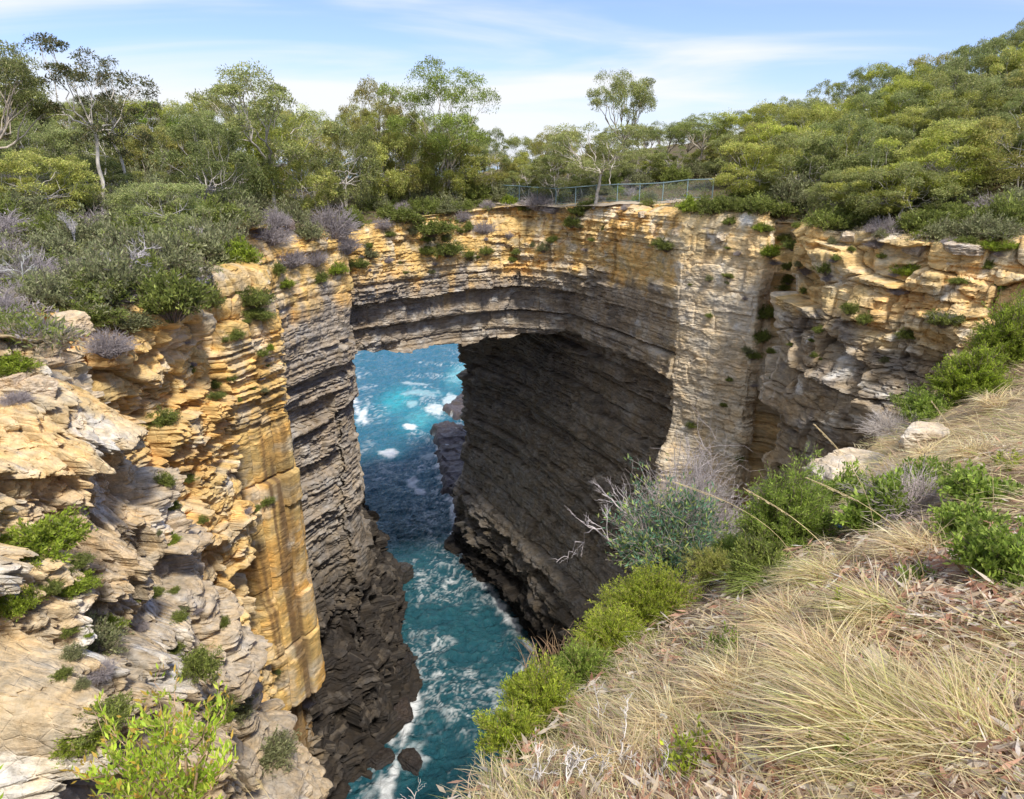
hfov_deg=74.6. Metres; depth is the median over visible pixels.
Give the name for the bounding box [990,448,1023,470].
leafy sprig
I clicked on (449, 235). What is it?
shrub
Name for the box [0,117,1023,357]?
undergrowth
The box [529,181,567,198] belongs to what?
shrub
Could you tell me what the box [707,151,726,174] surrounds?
shrub
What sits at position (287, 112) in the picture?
gum tree
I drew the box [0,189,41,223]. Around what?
shrub
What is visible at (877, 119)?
gum tree
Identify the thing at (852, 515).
leafy bush
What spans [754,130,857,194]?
gum tree
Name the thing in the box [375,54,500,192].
gum tree
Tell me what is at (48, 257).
shrub
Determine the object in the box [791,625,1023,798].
grass tussock
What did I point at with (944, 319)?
shrub
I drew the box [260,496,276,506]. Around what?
shrub
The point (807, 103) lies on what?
gum tree
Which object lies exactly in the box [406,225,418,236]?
shrub
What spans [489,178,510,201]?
shrub
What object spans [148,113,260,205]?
gum tree
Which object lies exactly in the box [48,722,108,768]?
shrub
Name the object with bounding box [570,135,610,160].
gum tree
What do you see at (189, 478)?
shrub
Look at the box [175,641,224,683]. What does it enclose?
shrub
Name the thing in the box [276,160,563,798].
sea
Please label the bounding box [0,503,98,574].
shrub
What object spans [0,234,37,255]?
bare shrub
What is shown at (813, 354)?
shrub
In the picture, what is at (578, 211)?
shrub
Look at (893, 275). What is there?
bare shrub
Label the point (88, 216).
bare shrub
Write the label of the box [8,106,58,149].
gum tree
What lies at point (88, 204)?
shrub
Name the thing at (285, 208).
shrub
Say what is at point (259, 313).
shrub
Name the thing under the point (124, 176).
gum tree
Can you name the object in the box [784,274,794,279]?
shrub
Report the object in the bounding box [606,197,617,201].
shrub
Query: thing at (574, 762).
dead branch
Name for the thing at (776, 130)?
gum tree
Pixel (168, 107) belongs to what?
gum tree
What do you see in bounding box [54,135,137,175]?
gum tree
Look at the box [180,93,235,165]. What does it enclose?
gum tree
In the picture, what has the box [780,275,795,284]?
shrub
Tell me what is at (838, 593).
leafy sprig
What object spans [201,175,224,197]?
shrub
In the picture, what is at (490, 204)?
bare shrub
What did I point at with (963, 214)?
shrub
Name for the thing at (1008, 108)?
gum tree
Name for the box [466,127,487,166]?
gum tree
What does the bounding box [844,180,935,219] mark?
shrub
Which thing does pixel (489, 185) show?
shrub
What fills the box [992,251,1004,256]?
bare shrub
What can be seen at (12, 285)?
bare shrub
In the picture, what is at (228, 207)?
shrub
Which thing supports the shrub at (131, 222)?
on the ground at (998, 637)
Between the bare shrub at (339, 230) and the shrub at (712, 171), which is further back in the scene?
the shrub at (712, 171)
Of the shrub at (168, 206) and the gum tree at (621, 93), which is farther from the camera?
the gum tree at (621, 93)
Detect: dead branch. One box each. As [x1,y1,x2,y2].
[0,247,37,284]
[39,170,59,194]
[58,211,76,241]
[100,229,160,270]
[402,780,425,798]
[527,739,559,785]
[556,502,644,562]
[560,742,597,788]
[577,749,619,780]
[587,679,607,730]
[589,476,645,525]
[617,694,637,766]
[637,740,669,780]
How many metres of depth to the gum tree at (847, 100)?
50.36 m
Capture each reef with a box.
[430,420,466,530]
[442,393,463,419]
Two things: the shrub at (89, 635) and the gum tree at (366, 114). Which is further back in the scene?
the gum tree at (366, 114)
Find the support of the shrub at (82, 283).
on the cliff at (233, 453)
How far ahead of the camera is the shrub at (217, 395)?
22.45 m
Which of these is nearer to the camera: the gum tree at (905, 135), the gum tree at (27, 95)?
the gum tree at (27, 95)
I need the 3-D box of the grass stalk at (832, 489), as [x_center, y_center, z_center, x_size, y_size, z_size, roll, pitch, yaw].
[1.883,0.709,3.588,0.679,0.576,0.016,5,20,13]
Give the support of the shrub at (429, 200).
on the ground at (998, 637)
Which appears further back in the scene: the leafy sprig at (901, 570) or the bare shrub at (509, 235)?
the bare shrub at (509, 235)
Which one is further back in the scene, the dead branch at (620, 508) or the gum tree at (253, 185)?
the gum tree at (253, 185)
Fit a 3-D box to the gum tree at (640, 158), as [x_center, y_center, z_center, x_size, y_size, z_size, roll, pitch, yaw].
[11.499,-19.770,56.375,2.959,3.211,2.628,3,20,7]
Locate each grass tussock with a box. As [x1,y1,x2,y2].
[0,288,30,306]
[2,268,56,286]
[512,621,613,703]
[528,715,691,798]
[589,670,757,766]
[644,623,807,727]
[667,612,1023,798]
[687,542,836,609]
[699,593,988,704]
[706,576,830,652]
[751,532,888,598]
[783,548,966,648]
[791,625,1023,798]
[833,509,1016,566]
[875,430,970,464]
[926,427,1017,466]
[954,383,1023,414]
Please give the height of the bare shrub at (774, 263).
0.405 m
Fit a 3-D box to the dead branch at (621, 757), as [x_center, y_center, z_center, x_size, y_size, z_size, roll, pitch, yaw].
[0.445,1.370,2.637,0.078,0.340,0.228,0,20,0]
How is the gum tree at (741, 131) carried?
on the ground at (998, 637)
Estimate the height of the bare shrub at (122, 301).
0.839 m
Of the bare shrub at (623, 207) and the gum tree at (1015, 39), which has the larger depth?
the gum tree at (1015, 39)
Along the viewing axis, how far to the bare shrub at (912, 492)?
5.16 m
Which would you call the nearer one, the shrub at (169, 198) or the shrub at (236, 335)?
the shrub at (236, 335)
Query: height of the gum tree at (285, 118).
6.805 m
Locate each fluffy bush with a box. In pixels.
[722,524,793,594]
[726,441,850,553]
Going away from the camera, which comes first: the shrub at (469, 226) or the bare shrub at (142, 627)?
the bare shrub at (142, 627)
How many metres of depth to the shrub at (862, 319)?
31.13 m
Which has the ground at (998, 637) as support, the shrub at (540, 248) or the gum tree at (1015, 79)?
the gum tree at (1015, 79)
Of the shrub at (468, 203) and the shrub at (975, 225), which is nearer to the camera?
the shrub at (975, 225)
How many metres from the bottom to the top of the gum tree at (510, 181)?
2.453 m
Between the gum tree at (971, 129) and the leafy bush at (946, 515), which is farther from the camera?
the gum tree at (971, 129)
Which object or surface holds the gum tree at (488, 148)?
on the ground at (998, 637)
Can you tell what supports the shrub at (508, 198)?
on the rock arch
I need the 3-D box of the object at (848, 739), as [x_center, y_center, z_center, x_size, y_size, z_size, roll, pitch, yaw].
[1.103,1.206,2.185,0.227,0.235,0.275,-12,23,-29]
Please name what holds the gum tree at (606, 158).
on the ground at (998, 637)
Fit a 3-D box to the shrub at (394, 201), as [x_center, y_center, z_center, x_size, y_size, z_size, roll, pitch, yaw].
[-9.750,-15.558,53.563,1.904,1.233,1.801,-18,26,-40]
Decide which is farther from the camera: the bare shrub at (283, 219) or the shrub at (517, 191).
the shrub at (517, 191)
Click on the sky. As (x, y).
(541, 58)
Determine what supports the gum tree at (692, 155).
on the ground at (998, 637)
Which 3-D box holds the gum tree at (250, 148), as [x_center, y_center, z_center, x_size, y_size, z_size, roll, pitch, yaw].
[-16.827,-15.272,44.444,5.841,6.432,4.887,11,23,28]
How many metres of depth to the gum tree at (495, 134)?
66.05 m
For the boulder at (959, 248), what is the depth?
27.85 m
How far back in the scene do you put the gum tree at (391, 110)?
54.19 m
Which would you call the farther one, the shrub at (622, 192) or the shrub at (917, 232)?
the shrub at (622, 192)
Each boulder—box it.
[0,372,29,393]
[18,375,57,397]
[50,310,95,339]
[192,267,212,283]
[283,219,295,230]
[367,747,394,769]
[393,697,413,722]
[394,651,412,684]
[397,747,422,775]
[398,562,413,583]
[638,211,646,217]
[714,232,725,242]
[839,230,854,241]
[901,246,926,256]
[942,241,985,255]
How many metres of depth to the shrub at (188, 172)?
43.74 m
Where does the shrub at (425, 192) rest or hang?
on the ground at (998, 637)
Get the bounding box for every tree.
[0,39,67,193]
[0,106,32,149]
[0,109,57,153]
[0,124,84,173]
[0,141,26,177]
[0,147,108,211]
[0,160,70,202]
[3,116,93,153]
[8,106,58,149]
[17,32,160,201]
[26,102,81,129]
[29,117,129,175]
[31,159,111,189]
[44,106,99,134]
[51,95,108,130]
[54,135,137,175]
[57,156,135,193]
[63,98,110,151]
[67,55,164,187]
[67,121,124,183]
[89,95,148,123]
[92,127,164,169]
[100,123,195,183]
[101,178,215,229]
[104,167,170,192]
[109,97,168,167]
[120,112,170,128]
[124,125,172,167]
[125,135,201,169]
[132,100,184,168]
[139,98,194,150]
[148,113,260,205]
[151,137,232,184]
[154,102,231,171]
[158,110,206,155]
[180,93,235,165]
[185,58,341,213]
[189,116,278,197]
[200,97,237,183]
[220,118,302,199]
[231,102,279,146]
[253,109,296,163]
[255,138,340,221]
[268,106,320,189]
[282,103,332,195]
[290,122,353,209]
[302,117,381,212]
[322,122,361,170]
[331,127,392,196]
[335,106,379,181]
[338,74,419,195]
[345,101,402,138]
[348,117,380,193]
[352,131,419,198]
[361,111,402,196]
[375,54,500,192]
[380,111,427,170]
[382,131,443,197]
[391,119,435,183]
[402,129,424,165]
[411,130,473,196]
[420,134,450,181]
[420,138,490,200]
[422,113,453,174]
[436,119,489,175]
[443,118,472,172]
[459,152,521,195]
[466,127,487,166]
[471,131,503,184]
[478,125,513,182]
[478,136,511,187]
[495,169,535,195]
[498,133,546,178]
[510,163,552,188]
[512,162,548,195]
[513,141,569,180]
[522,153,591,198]
[527,125,576,181]
[539,121,650,208]
[541,128,600,180]
[541,134,572,196]
[565,160,597,196]
[569,164,614,184]
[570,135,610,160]
[585,67,657,174]
[591,127,635,168]
[591,142,627,183]
[602,159,637,182]
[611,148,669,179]
[621,123,654,168]
[629,126,672,168]
[636,153,680,182]
[637,144,666,171]
[647,121,691,161]
[652,145,688,166]
[663,122,706,165]
[669,112,739,161]
[678,149,719,168]
[690,128,730,150]
[700,132,768,182]
[700,145,732,168]
[707,107,775,159]
[710,137,797,194]
[711,147,733,161]
[718,121,793,180]
[732,107,785,134]
[732,114,782,134]
[736,118,824,173]
[740,98,807,142]
[741,148,799,185]
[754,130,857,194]
[769,96,822,136]
[772,126,868,180]
[776,117,826,144]
[780,104,856,153]
[788,98,826,124]
[792,109,899,190]
[803,79,858,109]
[804,168,870,213]
[807,101,875,140]
[818,115,902,166]
[821,164,919,216]
[825,93,892,144]
[832,64,887,109]
[842,126,933,168]
[842,160,971,220]
[843,84,935,144]
[844,61,900,116]
[855,151,892,190]
[858,63,929,113]
[860,112,943,162]
[866,77,940,144]
[867,127,996,202]
[876,62,950,117]
[884,52,960,87]
[887,70,965,119]
[892,117,1016,193]
[898,103,981,150]
[901,133,947,166]
[903,64,996,122]
[911,73,1023,151]
[914,54,984,87]
[925,87,1023,141]
[926,48,1007,112]
[938,110,1023,162]
[945,36,999,89]
[950,33,1008,85]
[952,44,1023,93]
[957,112,1023,152]
[959,68,1023,118]
[962,111,1023,190]
[973,44,1023,100]
[978,60,1023,129]
[989,21,1023,56]
[1001,94,1023,179]
[1002,41,1023,86]
[1002,73,1023,114]
[1005,18,1023,49]
[1010,43,1023,88]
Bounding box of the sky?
[0,0,1023,159]
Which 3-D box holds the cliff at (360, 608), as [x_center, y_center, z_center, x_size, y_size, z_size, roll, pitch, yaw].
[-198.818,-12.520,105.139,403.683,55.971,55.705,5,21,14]
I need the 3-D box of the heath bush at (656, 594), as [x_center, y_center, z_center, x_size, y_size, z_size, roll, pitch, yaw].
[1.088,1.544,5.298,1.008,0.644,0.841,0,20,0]
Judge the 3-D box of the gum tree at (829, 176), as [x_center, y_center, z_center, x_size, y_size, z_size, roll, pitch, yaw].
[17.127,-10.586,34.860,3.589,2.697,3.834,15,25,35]
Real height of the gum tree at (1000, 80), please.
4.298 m
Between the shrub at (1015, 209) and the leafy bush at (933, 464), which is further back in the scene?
the shrub at (1015, 209)
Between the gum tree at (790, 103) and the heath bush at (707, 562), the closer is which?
the heath bush at (707, 562)
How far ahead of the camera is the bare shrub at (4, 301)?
16.10 m
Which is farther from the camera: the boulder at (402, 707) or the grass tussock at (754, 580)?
the boulder at (402, 707)
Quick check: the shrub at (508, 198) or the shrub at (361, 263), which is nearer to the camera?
the shrub at (361, 263)
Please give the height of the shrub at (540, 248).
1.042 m
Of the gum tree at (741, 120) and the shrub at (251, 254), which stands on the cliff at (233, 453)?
the shrub at (251, 254)
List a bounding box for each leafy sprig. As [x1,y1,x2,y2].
[654,713,724,787]
[704,620,743,663]
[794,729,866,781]
[819,585,855,629]
[894,557,938,586]
[930,457,961,478]
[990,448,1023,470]
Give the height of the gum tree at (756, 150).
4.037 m
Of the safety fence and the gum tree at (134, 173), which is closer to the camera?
the gum tree at (134, 173)
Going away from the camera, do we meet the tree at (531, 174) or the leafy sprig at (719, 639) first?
the leafy sprig at (719, 639)
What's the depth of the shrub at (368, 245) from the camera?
47.26 m
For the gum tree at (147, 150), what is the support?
on the ground at (998, 637)
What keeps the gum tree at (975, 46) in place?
on the ground at (998, 637)
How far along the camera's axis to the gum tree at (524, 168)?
56.10 m
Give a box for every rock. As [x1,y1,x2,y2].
[802,454,871,506]
[827,447,885,467]
[859,643,896,669]
[898,421,949,448]
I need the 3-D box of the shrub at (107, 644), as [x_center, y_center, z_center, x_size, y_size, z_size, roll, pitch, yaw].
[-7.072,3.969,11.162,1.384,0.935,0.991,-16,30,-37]
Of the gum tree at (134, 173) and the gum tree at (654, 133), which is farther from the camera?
the gum tree at (654, 133)
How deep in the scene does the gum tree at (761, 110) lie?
50.94 m
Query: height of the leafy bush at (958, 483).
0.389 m
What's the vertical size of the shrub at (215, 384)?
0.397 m
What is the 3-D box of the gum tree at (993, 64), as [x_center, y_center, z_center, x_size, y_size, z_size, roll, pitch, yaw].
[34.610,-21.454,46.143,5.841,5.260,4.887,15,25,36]
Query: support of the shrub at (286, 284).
on the cliff at (360, 608)
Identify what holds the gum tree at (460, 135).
on the ground at (998, 637)
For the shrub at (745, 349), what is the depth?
39.77 m
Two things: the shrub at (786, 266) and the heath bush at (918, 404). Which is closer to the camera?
the heath bush at (918, 404)
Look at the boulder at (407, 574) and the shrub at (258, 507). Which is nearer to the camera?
the shrub at (258, 507)
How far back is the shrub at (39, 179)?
31.77 m
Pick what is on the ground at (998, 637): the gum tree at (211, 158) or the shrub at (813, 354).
the gum tree at (211, 158)
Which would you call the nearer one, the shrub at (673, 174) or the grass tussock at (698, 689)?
the grass tussock at (698, 689)
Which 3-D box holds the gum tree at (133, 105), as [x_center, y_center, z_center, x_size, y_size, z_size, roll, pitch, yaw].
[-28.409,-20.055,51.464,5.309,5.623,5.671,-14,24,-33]
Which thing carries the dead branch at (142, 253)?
on the cliff at (233, 453)
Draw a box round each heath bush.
[472,695,546,766]
[495,636,586,747]
[541,634,626,703]
[566,593,655,665]
[584,552,712,641]
[678,541,733,588]
[710,527,765,554]
[888,381,962,422]
[925,339,1023,403]
[962,283,1023,368]
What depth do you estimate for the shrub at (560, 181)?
57.87 m
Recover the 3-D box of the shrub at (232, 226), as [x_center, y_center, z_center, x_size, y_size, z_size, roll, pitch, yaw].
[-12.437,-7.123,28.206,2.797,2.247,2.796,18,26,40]
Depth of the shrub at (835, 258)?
32.23 m
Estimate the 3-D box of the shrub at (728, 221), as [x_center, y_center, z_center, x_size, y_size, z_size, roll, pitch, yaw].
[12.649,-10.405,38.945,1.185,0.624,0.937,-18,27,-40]
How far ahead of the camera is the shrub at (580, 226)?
50.31 m
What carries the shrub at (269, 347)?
on the cliff at (233, 453)
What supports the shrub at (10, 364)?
on the cliff at (69, 444)
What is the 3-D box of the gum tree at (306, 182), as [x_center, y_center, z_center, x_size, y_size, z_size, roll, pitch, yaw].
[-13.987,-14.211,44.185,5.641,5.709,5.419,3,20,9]
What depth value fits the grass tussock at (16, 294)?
17.64 m
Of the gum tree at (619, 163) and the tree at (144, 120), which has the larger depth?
the gum tree at (619, 163)
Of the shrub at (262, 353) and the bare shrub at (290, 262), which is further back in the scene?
the bare shrub at (290, 262)
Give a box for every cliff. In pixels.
[0,331,332,798]
[7,261,326,798]
[12,134,422,798]
[444,110,1023,678]
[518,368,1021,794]
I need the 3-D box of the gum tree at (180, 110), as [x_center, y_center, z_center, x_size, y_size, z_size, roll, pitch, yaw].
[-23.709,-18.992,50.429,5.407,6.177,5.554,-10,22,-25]
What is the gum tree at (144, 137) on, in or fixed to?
on the ground at (998, 637)
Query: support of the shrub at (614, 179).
on the ground at (998, 637)
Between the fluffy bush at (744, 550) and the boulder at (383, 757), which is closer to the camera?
the fluffy bush at (744, 550)
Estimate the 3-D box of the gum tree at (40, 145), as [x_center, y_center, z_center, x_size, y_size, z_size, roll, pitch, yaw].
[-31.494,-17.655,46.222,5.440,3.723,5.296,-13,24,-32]
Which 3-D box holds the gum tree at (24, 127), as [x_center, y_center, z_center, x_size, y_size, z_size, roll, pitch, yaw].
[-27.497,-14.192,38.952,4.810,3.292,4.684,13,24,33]
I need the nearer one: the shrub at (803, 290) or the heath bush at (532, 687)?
the heath bush at (532, 687)
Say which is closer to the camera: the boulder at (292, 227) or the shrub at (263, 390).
the shrub at (263, 390)
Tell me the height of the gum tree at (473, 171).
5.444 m
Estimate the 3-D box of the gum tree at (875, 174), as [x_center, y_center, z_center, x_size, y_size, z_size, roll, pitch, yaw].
[18.703,-9.836,32.361,5.235,3.242,4.380,-7,21,-18]
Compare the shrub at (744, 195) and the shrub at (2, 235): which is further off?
the shrub at (744, 195)
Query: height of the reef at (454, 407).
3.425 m
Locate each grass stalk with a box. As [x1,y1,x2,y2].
[222,765,253,798]
[256,777,268,798]
[673,481,795,563]
[743,488,845,582]
[805,477,923,577]
[813,424,873,538]
[931,400,964,463]
[977,420,993,510]
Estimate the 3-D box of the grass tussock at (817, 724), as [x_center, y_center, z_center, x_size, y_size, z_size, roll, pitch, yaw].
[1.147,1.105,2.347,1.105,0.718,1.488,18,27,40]
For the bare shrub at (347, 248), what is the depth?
44.46 m
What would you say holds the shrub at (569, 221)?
on the rock arch
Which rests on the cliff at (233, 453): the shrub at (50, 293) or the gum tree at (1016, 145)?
the shrub at (50, 293)
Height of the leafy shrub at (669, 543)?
1.541 m
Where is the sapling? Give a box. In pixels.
[60,663,241,798]
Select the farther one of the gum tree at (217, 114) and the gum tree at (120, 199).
the gum tree at (217, 114)
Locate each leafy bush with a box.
[814,457,871,506]
[831,466,917,534]
[886,455,954,497]
[923,493,1016,541]
[932,458,1023,511]
[939,510,1023,593]
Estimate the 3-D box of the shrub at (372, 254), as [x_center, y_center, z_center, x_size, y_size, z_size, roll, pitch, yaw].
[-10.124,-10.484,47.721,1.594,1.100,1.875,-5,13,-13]
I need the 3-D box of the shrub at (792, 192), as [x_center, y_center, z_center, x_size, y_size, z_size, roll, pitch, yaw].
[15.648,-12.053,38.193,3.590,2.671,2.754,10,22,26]
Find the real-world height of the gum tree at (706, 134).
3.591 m
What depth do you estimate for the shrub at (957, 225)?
29.56 m
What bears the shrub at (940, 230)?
on the ground at (998, 637)
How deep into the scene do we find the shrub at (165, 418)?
20.43 m
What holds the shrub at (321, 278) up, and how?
on the cliff at (360, 608)
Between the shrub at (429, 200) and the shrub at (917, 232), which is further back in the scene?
the shrub at (429, 200)
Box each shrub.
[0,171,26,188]
[0,186,63,219]
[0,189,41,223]
[0,203,40,239]
[0,229,17,247]
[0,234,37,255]
[0,239,66,280]
[0,240,38,278]
[0,264,18,280]
[0,277,45,300]
[0,282,35,315]
[0,348,43,376]
[0,390,39,406]
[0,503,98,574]
[0,582,48,621]
[9,265,90,311]
[11,171,50,194]
[11,206,79,238]
[13,245,73,266]
[14,273,56,291]
[16,223,82,265]
[22,209,53,225]
[26,232,92,263]
[31,211,95,245]
[33,318,82,335]
[35,140,96,173]
[36,577,65,597]
[40,177,112,215]
[44,245,106,285]
[47,664,77,682]
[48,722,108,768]
[51,299,134,328]
[54,199,122,243]
[56,568,103,599]
[57,266,144,308]
[58,640,88,662]
[59,624,89,639]
[60,688,139,749]
[64,237,156,304]
[68,551,97,572]
[71,324,141,358]
[71,675,91,690]
[77,206,109,224]
[82,655,125,686]
[83,610,135,655]
[83,633,94,637]
[84,208,150,259]
[91,208,150,243]
[92,187,163,221]
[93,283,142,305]
[96,611,131,639]
[100,301,166,334]
[113,149,176,188]
[114,161,179,211]
[118,242,173,270]
[119,213,203,275]
[123,245,170,291]
[128,194,155,208]
[131,213,178,237]
[132,620,149,631]
[133,266,221,323]
[141,405,182,427]
[146,197,179,223]
[149,224,201,256]
[152,586,169,598]
[153,471,178,487]
[155,212,188,235]
[156,181,198,227]
[156,529,162,535]
[162,182,254,229]
[167,252,222,278]
[167,530,183,544]
[167,641,185,654]
[168,499,181,510]
[168,585,180,593]
[169,164,205,194]
[169,608,189,623]
[174,207,245,263]
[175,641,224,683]
[179,603,189,610]
[184,470,200,483]
[188,180,229,207]
[189,203,249,242]
[191,608,202,614]
[197,514,209,524]
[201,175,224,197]
[201,277,227,310]
[201,691,244,723]
[206,391,227,399]
[210,380,221,389]
[211,173,251,211]
[219,233,263,263]
[220,615,230,627]
[220,711,236,724]
[224,328,245,341]
[224,374,237,381]
[227,187,269,232]
[231,693,259,727]
[235,285,278,308]
[241,306,278,320]
[242,317,251,323]
[244,190,275,216]
[244,507,251,514]
[250,214,298,249]
[254,504,261,512]
[257,347,269,356]
[258,724,303,779]
[259,202,292,228]
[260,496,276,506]
[261,386,269,392]
[266,342,274,350]
[271,193,314,223]
[271,260,286,275]
[272,670,283,680]
[277,248,312,268]
[280,279,297,289]
[289,217,330,241]
[305,247,330,266]
[308,201,362,243]
[314,271,329,283]
[326,259,350,275]
[336,232,365,254]
[340,204,372,226]
[349,193,373,209]
[349,255,369,268]
[353,195,389,210]
[364,242,372,248]
[364,248,380,259]
[371,191,389,210]
[372,217,395,229]
[376,201,430,224]
[383,231,397,237]
[384,256,394,263]
[385,181,412,198]
[389,197,401,205]
[394,199,411,209]
[402,192,419,202]
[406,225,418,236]
[407,196,435,213]
[409,180,432,200]
[410,215,463,237]
[418,195,441,212]
[418,242,436,255]
[419,236,431,241]
[424,185,466,207]
[429,198,450,215]
[433,237,467,258]
[435,199,459,215]
[441,232,452,238]
[448,175,492,201]
[450,200,471,211]
[452,208,472,222]
[455,227,467,233]
[459,198,475,209]
[462,219,473,231]
[463,248,474,257]
[472,198,482,206]
[472,217,499,234]
[478,246,494,255]
[479,199,495,210]
[485,183,497,194]
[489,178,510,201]
[498,193,518,204]
[502,230,514,239]
[507,256,517,262]
[509,180,525,195]
[509,248,520,255]
[514,189,556,210]
[516,206,531,211]
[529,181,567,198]
[534,243,549,252]
[539,201,560,213]
[546,234,559,243]
[550,176,567,186]
[554,195,564,201]
[562,215,579,227]
[567,206,585,216]
[568,175,592,192]
[573,223,582,228]
[576,199,594,210]
[585,179,603,195]
[595,174,625,187]
[595,453,750,581]
[599,180,614,194]
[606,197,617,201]
[612,185,625,191]
[619,204,630,210]
[620,189,631,194]
[621,175,637,188]
[622,168,655,188]
[623,187,640,194]
[623,415,763,552]
[631,191,643,201]
[638,189,661,200]
[640,198,654,206]
[648,237,674,252]
[657,163,693,184]
[673,192,706,213]
[680,156,706,178]
[685,421,697,428]
[691,160,718,177]
[695,191,727,218]
[705,274,712,281]
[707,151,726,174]
[712,195,752,211]
[721,215,735,224]
[721,273,734,278]
[725,175,776,198]
[735,191,781,214]
[735,456,746,462]
[741,343,753,353]
[745,350,764,359]
[750,221,771,232]
[752,327,771,343]
[756,304,773,319]
[758,166,815,206]
[760,223,774,232]
[760,242,783,257]
[765,347,776,353]
[767,196,804,220]
[769,259,782,264]
[775,283,793,290]
[776,233,791,240]
[778,236,796,250]
[780,259,792,270]
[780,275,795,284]
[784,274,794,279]
[788,183,823,221]
[791,220,801,228]
[794,261,803,267]
[797,268,813,274]
[797,287,806,293]
[799,200,867,230]
[810,261,835,275]
[810,350,820,357]
[811,324,824,333]
[818,182,850,206]
[821,277,830,281]
[827,235,837,244]
[829,204,880,222]
[831,253,840,260]
[835,453,963,533]
[839,301,861,315]
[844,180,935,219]
[847,246,856,251]
[853,310,873,325]
[854,405,927,441]
[861,215,903,235]
[862,235,887,248]
[871,227,889,238]
[875,252,887,258]
[877,354,889,363]
[886,288,909,295]
[887,260,920,276]
[888,209,952,233]
[888,272,898,276]
[893,325,919,339]
[900,184,946,208]
[907,229,934,237]
[910,194,982,225]
[918,166,987,206]
[919,212,964,240]
[920,308,968,328]
[922,310,963,324]
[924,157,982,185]
[938,236,956,242]
[943,217,967,233]
[945,149,983,181]
[945,275,969,284]
[948,234,978,244]
[949,201,992,226]
[956,207,1005,239]
[965,189,993,208]
[974,146,1021,183]
[976,213,1023,241]
[978,237,1005,251]
[979,183,1023,206]
[981,189,1023,228]
[982,257,994,269]
[991,283,1007,290]
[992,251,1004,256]
[997,239,1019,249]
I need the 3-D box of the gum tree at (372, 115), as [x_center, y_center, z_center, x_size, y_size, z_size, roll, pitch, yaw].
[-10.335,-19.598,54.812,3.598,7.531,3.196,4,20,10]
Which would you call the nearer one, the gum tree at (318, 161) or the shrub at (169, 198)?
the shrub at (169, 198)
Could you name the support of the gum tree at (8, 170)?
on the ground at (998, 637)
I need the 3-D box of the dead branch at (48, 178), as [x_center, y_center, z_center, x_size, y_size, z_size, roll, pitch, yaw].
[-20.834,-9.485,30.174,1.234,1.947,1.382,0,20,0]
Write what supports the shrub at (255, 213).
on the ground at (998, 637)
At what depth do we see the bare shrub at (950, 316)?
28.14 m
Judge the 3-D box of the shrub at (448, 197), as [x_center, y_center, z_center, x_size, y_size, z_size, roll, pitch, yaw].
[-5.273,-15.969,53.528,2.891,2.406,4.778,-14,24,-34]
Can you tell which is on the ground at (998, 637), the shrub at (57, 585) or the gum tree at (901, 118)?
the gum tree at (901, 118)
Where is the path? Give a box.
[483,196,728,206]
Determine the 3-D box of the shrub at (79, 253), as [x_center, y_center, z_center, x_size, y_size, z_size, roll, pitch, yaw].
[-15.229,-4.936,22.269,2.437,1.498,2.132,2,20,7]
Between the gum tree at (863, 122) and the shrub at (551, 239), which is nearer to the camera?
the gum tree at (863, 122)
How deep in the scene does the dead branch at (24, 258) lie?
19.13 m
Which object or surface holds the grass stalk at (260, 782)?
on the ground at (998, 637)
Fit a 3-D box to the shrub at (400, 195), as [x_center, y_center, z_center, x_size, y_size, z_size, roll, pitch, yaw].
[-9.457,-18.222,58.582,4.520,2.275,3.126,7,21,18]
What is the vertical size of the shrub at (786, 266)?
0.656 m
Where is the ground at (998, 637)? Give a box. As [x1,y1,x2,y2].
[0,135,1023,798]
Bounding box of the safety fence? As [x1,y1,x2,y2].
[502,178,714,203]
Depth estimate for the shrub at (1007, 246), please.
27.06 m
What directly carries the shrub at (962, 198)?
on the ground at (998, 637)
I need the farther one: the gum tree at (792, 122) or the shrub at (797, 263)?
the gum tree at (792, 122)
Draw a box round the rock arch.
[309,177,679,352]
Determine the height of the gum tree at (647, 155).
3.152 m
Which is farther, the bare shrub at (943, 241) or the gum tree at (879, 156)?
the gum tree at (879, 156)
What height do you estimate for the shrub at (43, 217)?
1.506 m
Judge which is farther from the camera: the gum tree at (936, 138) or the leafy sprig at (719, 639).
the gum tree at (936, 138)
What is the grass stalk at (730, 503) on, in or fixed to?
on the ground at (998, 637)
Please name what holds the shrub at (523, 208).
on the rock arch
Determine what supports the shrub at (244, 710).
on the cliff at (69, 444)
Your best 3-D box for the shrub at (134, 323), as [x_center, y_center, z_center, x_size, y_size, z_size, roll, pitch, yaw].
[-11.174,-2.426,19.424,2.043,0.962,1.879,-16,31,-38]
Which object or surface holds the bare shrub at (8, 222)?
on the ground at (998, 637)
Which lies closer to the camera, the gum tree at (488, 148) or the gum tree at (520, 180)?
the gum tree at (520, 180)
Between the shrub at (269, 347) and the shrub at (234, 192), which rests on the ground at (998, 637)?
the shrub at (234, 192)
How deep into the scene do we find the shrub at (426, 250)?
50.85 m

